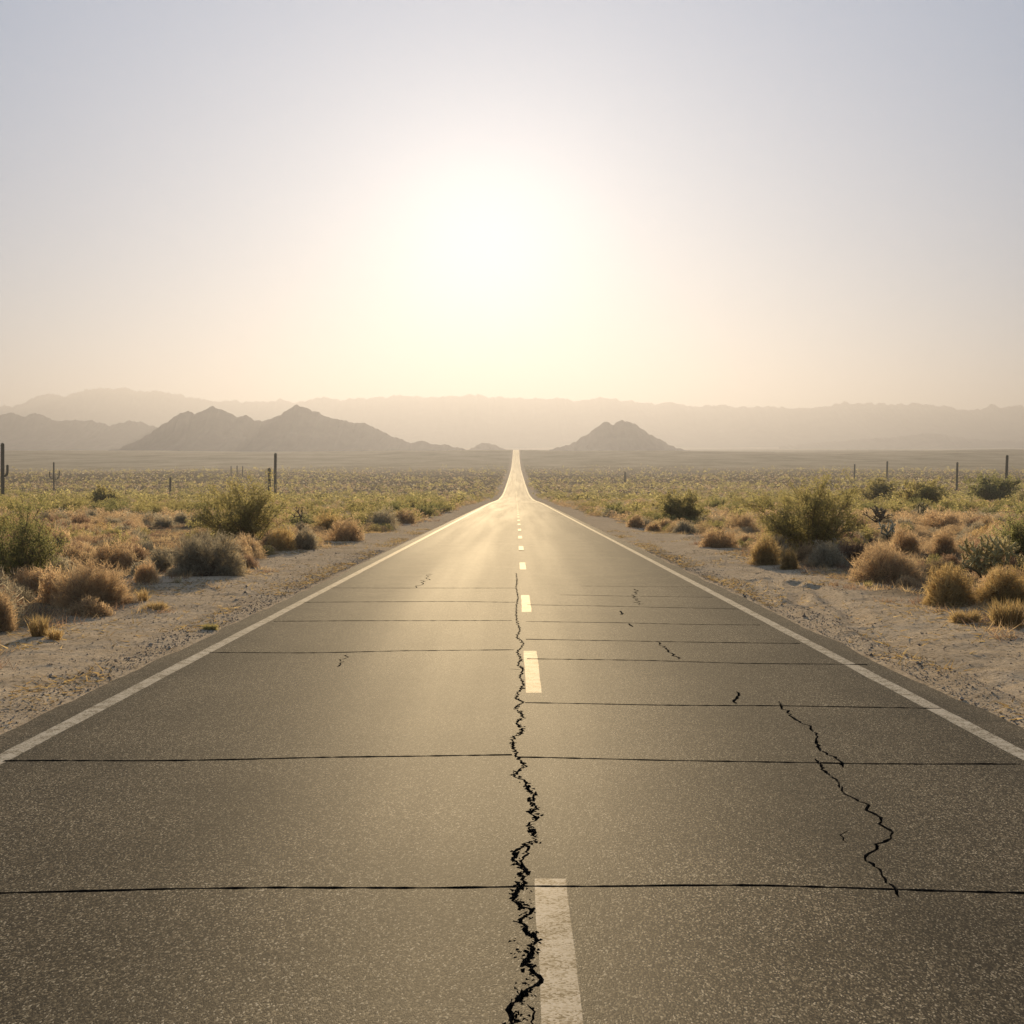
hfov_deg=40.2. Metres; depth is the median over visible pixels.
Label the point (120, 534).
dry shrub
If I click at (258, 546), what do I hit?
dry shrub
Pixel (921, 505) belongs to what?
cholla
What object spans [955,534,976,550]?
dry shrub
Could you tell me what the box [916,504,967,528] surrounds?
dry shrub
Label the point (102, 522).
dry shrub
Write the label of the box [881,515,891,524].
sagebrush
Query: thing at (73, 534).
dry shrub
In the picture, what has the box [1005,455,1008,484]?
saguaro
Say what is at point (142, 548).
dry shrub
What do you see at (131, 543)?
dry shrub
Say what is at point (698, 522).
creosote bush
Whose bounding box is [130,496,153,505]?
creosote bush
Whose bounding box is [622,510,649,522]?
creosote bush
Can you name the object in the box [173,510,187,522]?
sagebrush
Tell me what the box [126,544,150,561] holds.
dry shrub
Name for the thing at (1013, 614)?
grass tuft
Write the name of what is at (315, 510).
creosote bush
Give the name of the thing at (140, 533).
sagebrush
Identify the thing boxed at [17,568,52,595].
dry shrub
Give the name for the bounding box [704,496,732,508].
creosote bush
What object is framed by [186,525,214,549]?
dry shrub
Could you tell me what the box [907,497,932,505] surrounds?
creosote bush
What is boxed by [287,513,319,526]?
creosote bush
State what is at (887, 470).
saguaro
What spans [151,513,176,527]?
sagebrush
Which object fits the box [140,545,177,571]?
sagebrush
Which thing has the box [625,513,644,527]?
dry shrub
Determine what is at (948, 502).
creosote bush
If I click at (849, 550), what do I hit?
dry shrub
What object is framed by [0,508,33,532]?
creosote bush
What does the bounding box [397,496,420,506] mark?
creosote bush
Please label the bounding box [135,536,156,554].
sagebrush
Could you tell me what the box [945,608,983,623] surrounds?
grass tuft
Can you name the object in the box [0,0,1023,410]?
sky
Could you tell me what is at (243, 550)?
dry shrub
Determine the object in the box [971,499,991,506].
creosote bush
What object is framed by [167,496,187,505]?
creosote bush
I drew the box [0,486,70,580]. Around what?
creosote bush
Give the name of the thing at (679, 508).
creosote bush
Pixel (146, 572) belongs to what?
dry shrub
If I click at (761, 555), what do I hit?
dry shrub
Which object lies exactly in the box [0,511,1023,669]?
dry grass
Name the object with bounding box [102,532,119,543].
dry shrub
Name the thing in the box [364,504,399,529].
sagebrush
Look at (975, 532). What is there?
dry shrub
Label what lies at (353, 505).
creosote bush
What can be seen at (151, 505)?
creosote bush
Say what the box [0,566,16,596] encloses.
sagebrush
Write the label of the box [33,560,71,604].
dry shrub
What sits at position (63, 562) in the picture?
sagebrush
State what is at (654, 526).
dry shrub
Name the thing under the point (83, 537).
dry shrub
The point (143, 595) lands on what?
grass tuft
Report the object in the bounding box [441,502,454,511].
creosote bush
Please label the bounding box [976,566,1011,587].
dry shrub
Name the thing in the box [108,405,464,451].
hill
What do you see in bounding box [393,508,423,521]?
creosote bush
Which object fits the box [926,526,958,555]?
dry shrub
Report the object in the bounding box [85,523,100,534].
dry shrub
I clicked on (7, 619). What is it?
dry shrub
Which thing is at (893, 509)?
creosote bush
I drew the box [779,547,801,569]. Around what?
dry shrub
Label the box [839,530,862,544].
dry shrub
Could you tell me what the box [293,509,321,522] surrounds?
creosote bush
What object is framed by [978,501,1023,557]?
creosote bush
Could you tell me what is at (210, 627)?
weed
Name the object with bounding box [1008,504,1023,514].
creosote bush
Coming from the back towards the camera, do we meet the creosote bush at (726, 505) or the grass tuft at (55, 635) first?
the creosote bush at (726, 505)
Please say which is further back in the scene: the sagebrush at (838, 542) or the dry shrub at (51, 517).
the dry shrub at (51, 517)
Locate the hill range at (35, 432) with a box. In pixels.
[0,412,156,450]
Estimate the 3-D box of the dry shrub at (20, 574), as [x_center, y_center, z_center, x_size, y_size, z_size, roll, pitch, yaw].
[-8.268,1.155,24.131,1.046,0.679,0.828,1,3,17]
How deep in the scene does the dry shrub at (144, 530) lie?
54.99 m
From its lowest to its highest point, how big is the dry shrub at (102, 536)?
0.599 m
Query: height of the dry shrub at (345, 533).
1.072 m
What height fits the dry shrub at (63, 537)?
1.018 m
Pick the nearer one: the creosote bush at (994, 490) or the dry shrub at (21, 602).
the dry shrub at (21, 602)
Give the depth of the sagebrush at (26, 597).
22.58 m
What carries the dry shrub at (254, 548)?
on the desert ground at (82, 659)
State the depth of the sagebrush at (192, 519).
68.14 m
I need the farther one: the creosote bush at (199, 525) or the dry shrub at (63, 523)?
the dry shrub at (63, 523)
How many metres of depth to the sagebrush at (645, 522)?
68.39 m
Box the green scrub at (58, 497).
[0,464,1023,564]
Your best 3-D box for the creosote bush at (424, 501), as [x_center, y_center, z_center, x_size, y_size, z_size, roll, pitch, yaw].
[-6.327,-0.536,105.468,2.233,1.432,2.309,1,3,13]
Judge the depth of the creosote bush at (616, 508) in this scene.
92.00 m
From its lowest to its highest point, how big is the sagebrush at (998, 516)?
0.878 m
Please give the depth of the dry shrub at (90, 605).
20.22 m
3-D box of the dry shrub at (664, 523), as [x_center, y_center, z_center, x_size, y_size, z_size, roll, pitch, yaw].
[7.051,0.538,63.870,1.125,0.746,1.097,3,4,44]
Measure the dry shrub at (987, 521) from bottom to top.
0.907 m
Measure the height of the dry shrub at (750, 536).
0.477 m
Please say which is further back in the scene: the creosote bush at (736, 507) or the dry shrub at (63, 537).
the creosote bush at (736, 507)
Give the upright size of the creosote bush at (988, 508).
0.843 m
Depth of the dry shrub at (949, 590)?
20.66 m
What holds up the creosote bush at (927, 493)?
on the desert ground at (82, 659)
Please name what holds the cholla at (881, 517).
on the desert ground at (82, 659)
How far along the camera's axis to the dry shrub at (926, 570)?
28.73 m
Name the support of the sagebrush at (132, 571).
on the desert ground at (82, 659)
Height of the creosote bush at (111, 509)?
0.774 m
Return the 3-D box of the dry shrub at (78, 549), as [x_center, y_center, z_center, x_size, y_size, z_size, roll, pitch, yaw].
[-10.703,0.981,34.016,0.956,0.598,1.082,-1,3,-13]
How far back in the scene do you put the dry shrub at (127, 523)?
55.46 m
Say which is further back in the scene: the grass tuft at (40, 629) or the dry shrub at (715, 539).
the dry shrub at (715, 539)
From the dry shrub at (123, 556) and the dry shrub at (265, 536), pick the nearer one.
the dry shrub at (123, 556)
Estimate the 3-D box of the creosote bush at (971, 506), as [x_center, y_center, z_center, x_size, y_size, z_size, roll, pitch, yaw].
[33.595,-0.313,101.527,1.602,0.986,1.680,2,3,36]
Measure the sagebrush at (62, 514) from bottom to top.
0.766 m
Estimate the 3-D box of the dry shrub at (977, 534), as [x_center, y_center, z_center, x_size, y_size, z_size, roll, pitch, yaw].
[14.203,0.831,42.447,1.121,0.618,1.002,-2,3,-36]
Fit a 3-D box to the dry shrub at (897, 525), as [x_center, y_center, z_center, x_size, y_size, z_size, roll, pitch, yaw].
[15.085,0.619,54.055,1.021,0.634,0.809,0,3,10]
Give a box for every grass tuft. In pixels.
[25,614,55,636]
[43,626,64,639]
[134,587,151,600]
[141,599,170,609]
[172,575,183,582]
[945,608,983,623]
[977,595,1023,626]
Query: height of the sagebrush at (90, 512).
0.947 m
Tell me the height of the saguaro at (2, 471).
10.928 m
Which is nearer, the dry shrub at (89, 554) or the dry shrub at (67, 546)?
the dry shrub at (89, 554)
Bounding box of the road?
[0,450,1023,1023]
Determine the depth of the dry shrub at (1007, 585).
20.45 m
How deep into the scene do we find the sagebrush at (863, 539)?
44.12 m
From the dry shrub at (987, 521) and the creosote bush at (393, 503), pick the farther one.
the creosote bush at (393, 503)
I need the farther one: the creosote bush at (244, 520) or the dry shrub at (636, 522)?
the dry shrub at (636, 522)
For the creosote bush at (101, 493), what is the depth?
144.18 m
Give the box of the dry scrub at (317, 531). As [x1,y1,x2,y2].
[0,465,1023,566]
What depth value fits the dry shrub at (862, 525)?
49.86 m
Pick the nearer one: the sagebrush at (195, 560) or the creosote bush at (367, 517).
the sagebrush at (195, 560)
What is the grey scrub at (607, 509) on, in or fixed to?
on the desert ground at (82, 659)
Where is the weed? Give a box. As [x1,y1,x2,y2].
[201,623,219,630]
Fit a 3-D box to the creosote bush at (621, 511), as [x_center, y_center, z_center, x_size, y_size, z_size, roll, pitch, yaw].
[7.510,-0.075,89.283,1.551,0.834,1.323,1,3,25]
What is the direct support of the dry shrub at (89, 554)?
on the desert ground at (82, 659)
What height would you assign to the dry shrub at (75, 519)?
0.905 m
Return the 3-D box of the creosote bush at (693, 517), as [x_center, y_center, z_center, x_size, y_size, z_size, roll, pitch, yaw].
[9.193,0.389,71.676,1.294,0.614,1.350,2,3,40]
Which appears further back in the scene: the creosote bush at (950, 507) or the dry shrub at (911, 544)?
the creosote bush at (950, 507)
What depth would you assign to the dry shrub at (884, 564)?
26.64 m
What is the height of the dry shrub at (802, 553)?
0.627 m
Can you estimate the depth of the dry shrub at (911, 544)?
37.34 m
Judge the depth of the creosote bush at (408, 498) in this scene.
115.88 m
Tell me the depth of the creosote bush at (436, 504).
104.28 m
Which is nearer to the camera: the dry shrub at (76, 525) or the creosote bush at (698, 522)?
the dry shrub at (76, 525)
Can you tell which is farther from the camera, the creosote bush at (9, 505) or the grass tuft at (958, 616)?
the creosote bush at (9, 505)
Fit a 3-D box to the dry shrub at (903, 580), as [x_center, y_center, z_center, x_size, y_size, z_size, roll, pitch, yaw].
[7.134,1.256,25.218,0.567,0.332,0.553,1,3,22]
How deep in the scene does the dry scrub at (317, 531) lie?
88.25 m
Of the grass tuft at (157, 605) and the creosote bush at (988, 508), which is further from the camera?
the creosote bush at (988, 508)
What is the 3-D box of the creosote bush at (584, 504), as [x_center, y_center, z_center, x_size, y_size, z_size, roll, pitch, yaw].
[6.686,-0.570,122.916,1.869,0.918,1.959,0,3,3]
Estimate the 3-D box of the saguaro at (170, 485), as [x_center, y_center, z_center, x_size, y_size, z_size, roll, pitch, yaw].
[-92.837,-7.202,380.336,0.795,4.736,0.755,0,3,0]
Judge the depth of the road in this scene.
7.48 m
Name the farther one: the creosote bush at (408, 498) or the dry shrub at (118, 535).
the creosote bush at (408, 498)
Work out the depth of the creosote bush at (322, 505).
120.88 m
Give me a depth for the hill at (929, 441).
5118.99 m
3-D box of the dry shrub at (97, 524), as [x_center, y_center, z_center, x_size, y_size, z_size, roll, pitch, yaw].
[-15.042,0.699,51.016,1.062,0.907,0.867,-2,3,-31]
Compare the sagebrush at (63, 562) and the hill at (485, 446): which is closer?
the sagebrush at (63, 562)
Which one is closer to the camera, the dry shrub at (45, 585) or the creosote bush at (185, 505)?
the dry shrub at (45, 585)
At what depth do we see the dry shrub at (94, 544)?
36.00 m
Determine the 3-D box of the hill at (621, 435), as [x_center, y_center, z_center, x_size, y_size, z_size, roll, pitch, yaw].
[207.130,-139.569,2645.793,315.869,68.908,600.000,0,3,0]
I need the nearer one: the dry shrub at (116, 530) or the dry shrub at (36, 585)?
the dry shrub at (36, 585)
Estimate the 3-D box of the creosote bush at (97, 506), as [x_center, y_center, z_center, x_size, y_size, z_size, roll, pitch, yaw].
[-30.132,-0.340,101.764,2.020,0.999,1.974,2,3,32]
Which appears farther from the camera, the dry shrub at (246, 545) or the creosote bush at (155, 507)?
the creosote bush at (155, 507)
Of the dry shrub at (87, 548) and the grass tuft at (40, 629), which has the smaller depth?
the grass tuft at (40, 629)
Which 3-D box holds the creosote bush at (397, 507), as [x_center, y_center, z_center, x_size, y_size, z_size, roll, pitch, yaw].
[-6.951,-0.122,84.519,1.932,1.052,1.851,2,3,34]
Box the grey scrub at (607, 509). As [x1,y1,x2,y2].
[0,465,1023,540]
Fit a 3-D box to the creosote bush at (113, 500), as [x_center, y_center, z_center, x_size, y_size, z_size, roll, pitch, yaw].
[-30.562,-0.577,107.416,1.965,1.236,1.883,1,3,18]
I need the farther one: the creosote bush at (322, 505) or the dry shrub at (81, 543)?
the creosote bush at (322, 505)
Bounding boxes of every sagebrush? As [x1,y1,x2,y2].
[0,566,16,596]
[0,581,28,625]
[1,581,36,600]
[31,542,78,577]
[36,510,51,520]
[53,510,70,519]
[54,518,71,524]
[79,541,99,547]
[82,508,97,518]
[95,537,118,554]
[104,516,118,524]
[115,523,131,531]
[129,525,153,545]
[129,560,158,575]
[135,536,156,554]
[137,538,154,555]
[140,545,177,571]
[141,511,159,523]
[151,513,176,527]
[164,564,186,576]
[167,528,246,576]
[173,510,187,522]
[188,510,199,526]
[292,524,318,549]
[293,521,306,529]
[295,510,312,526]
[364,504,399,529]
[641,515,650,526]
[672,521,700,532]
[766,534,798,551]
[777,542,792,559]
[805,538,850,567]
[824,537,849,549]
[853,530,867,542]
[878,529,894,539]
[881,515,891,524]
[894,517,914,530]
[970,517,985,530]
[993,513,1006,522]
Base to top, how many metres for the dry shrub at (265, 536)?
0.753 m
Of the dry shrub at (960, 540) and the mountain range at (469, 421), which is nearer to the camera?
the dry shrub at (960, 540)
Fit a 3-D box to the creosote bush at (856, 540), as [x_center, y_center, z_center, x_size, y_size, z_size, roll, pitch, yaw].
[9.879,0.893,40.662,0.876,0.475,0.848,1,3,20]
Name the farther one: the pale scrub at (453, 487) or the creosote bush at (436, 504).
the pale scrub at (453, 487)
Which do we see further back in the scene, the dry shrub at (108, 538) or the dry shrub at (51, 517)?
the dry shrub at (51, 517)
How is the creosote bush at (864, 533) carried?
on the desert ground at (82, 659)
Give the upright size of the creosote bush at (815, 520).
2.497 m
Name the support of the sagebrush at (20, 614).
on the desert ground at (82, 659)
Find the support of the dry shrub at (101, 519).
on the desert ground at (82, 659)
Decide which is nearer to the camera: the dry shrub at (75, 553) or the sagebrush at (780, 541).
the dry shrub at (75, 553)
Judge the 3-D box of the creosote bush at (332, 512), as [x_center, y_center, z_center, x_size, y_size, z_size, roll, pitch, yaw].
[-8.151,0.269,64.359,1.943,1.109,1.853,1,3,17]
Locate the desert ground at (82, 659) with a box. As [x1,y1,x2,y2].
[0,447,1023,734]
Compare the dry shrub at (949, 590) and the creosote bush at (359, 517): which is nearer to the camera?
the dry shrub at (949, 590)
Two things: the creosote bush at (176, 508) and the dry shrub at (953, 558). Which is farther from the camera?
the creosote bush at (176, 508)
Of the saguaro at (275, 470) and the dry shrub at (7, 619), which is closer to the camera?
the dry shrub at (7, 619)
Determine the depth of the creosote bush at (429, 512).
91.57 m
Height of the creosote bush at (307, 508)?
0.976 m
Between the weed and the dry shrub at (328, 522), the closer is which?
the weed
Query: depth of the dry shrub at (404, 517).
72.48 m
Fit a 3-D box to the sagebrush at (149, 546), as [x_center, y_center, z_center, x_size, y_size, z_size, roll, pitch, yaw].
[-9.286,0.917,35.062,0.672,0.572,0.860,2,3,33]
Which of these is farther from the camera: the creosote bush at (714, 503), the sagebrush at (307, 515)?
the creosote bush at (714, 503)
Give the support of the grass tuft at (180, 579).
on the desert ground at (82, 659)
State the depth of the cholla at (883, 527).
48.12 m
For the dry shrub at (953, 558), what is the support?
on the desert ground at (82, 659)
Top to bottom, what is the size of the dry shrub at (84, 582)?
0.956 m
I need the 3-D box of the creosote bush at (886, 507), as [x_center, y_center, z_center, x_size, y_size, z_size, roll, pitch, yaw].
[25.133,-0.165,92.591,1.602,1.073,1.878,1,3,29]
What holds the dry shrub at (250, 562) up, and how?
on the desert ground at (82, 659)
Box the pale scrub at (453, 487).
[4,466,1013,497]
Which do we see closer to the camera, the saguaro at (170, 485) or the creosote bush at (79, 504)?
the creosote bush at (79, 504)
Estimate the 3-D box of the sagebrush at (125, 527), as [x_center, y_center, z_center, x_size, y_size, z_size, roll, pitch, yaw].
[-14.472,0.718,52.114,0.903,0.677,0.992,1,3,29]
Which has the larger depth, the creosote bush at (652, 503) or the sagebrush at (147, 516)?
the creosote bush at (652, 503)
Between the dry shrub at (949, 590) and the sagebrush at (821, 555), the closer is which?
the dry shrub at (949, 590)
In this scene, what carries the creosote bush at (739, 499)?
on the desert ground at (82, 659)
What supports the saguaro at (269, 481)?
on the desert ground at (82, 659)
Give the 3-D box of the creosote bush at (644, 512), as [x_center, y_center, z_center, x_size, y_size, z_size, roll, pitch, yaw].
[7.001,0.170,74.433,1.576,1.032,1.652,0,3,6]
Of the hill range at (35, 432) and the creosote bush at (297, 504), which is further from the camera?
the hill range at (35, 432)
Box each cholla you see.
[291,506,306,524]
[862,505,893,526]
[878,519,901,539]
[915,502,932,516]
[948,534,1023,577]
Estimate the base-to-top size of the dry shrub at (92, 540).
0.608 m
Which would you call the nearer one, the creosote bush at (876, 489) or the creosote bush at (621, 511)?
the creosote bush at (621, 511)
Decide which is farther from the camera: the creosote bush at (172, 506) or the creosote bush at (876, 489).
the creosote bush at (876, 489)
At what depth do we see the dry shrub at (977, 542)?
30.75 m
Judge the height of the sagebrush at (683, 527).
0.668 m
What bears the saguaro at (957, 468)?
on the desert ground at (82, 659)
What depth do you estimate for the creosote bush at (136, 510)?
97.31 m
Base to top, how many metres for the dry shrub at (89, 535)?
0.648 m
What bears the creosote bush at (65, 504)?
on the desert ground at (82, 659)
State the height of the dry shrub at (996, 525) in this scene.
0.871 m
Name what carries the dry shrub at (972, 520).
on the desert ground at (82, 659)
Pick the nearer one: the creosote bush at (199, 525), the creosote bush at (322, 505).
the creosote bush at (199, 525)
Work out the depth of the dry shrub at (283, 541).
39.69 m
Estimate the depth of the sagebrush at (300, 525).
60.42 m
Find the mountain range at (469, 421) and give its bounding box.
[0,387,1023,447]
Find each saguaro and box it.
[0,443,8,495]
[49,462,59,490]
[169,477,171,493]
[268,468,270,490]
[274,453,276,492]
[886,461,887,480]
[956,462,958,489]
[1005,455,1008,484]
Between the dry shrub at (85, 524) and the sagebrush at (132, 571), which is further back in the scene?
the dry shrub at (85, 524)
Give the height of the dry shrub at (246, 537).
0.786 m
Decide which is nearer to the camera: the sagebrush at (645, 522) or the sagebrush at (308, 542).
the sagebrush at (308, 542)
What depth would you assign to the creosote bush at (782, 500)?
142.93 m
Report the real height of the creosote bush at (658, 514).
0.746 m
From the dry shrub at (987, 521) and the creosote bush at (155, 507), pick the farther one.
the creosote bush at (155, 507)
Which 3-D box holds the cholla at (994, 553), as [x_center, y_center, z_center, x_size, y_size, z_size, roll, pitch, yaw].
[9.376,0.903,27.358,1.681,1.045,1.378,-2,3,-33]
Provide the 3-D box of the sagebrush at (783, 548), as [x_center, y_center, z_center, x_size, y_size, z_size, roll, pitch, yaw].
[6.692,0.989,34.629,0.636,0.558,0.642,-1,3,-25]
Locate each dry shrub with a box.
[0,567,25,593]
[0,583,28,616]
[0,587,19,631]
[8,559,52,593]
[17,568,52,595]
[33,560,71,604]
[43,514,63,522]
[45,556,140,608]
[48,521,72,543]
[49,519,68,526]
[57,540,81,550]
[57,543,89,566]
[60,544,77,551]
[61,539,91,547]
[64,555,85,569]
[68,593,115,616]
[69,522,84,531]
[70,513,90,524]
[73,532,91,541]
[76,523,90,531]
[78,532,96,539]
[81,540,95,553]
[81,548,95,561]
[83,535,100,544]
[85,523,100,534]
[85,534,141,569]
[88,515,104,524]
[93,521,106,530]
[94,519,112,528]
[96,533,105,541]
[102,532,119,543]
[104,531,129,539]
[119,519,137,528]
[119,536,141,553]
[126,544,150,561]
[127,531,149,543]
[129,540,152,558]
[130,558,158,582]
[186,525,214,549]
[224,542,252,557]
[228,533,253,557]
[231,532,262,550]
[235,533,267,556]
[238,532,262,557]
[241,553,259,568]
[260,528,278,546]
[263,523,296,550]
[312,509,343,531]
[326,513,365,541]
[394,508,416,523]
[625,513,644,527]
[644,520,661,531]
[657,517,674,529]
[698,524,738,547]
[721,510,758,531]
[736,532,758,541]
[746,528,781,565]
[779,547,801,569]
[795,540,814,561]
[838,539,868,562]
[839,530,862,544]
[845,538,926,584]
[853,518,870,532]
[888,524,920,553]
[894,575,920,587]
[895,522,915,531]
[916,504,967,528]
[918,561,976,607]
[922,557,958,576]
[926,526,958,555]
[941,552,959,564]
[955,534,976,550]
[960,535,991,570]
[964,516,978,525]
[968,564,1023,605]
[969,526,985,536]
[971,529,984,538]
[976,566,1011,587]
[979,516,992,526]
[979,522,991,533]
[986,521,998,532]
[996,561,1022,574]
[1002,552,1023,571]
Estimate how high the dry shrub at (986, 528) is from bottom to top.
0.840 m
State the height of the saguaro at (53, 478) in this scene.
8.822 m
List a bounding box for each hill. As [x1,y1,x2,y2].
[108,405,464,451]
[469,443,504,449]
[549,420,689,450]
[779,433,1023,448]
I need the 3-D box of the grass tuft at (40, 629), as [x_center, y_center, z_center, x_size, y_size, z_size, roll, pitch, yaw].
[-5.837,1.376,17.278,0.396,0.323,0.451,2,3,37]
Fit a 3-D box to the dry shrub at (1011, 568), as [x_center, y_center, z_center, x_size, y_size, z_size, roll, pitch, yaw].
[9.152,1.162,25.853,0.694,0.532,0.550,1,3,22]
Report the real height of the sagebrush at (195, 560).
1.050 m
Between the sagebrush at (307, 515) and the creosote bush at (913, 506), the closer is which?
the sagebrush at (307, 515)
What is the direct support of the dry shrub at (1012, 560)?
on the desert ground at (82, 659)
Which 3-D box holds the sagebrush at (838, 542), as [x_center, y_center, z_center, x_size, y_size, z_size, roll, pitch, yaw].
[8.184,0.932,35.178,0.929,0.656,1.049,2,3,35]
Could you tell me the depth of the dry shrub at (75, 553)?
31.26 m
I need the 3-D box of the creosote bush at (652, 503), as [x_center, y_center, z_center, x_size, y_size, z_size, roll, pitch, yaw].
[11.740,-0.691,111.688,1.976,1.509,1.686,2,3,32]
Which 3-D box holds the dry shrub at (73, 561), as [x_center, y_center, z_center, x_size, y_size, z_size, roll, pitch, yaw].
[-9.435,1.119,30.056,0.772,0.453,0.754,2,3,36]
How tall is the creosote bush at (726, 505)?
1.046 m
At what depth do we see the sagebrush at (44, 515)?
72.16 m
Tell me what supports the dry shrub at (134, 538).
on the desert ground at (82, 659)
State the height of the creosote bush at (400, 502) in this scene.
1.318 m
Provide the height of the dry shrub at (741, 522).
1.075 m
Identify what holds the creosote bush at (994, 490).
on the desert ground at (82, 659)
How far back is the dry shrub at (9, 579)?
23.22 m
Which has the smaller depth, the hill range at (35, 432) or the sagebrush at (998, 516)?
the sagebrush at (998, 516)
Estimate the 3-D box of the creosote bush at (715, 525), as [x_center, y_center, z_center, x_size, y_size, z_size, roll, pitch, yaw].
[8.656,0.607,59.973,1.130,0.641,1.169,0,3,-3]
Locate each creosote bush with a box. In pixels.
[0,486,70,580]
[0,502,15,511]
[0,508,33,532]
[47,498,73,510]
[67,497,92,510]
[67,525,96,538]
[84,500,110,509]
[86,484,123,503]
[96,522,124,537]
[101,498,129,507]
[101,505,116,512]
[103,501,131,510]
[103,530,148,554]
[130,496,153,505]
[130,500,156,510]
[131,504,156,513]
[141,502,169,513]
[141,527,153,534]
[160,501,182,510]
[165,505,179,511]
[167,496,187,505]
[180,502,194,510]
[183,469,311,539]
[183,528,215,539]
[184,510,231,529]
[287,499,307,509]
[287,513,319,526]
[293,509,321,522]
[299,504,320,512]
[306,503,337,518]
[310,500,329,506]
[310,506,350,521]
[324,507,366,528]
[337,502,368,511]
[354,502,385,527]
[379,499,405,507]
[383,497,410,506]
[385,502,414,515]
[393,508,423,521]
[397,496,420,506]
[405,494,422,505]
[414,501,442,516]
[419,497,442,506]
[424,501,443,513]
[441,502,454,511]
[579,501,593,507]
[602,501,626,515]
[619,504,642,513]
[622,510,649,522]
[630,507,653,519]
[646,497,666,508]
[647,512,668,521]
[654,487,710,519]
[685,514,704,522]
[692,517,711,524]
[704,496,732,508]
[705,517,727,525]
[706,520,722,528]
[714,501,733,509]
[725,503,753,512]
[729,466,872,549]
[734,496,752,503]
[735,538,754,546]
[777,494,794,503]
[839,522,879,541]
[843,536,867,546]
[852,473,900,501]
[881,503,899,511]
[888,501,912,512]
[891,476,953,504]
[906,499,928,510]
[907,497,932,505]
[928,503,954,512]
[931,495,958,508]
[962,471,1023,501]
[967,502,985,512]
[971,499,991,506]
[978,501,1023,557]
[978,506,999,513]
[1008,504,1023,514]
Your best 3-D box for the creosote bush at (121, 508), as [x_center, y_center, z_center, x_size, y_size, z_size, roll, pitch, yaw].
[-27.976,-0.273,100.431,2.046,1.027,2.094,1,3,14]

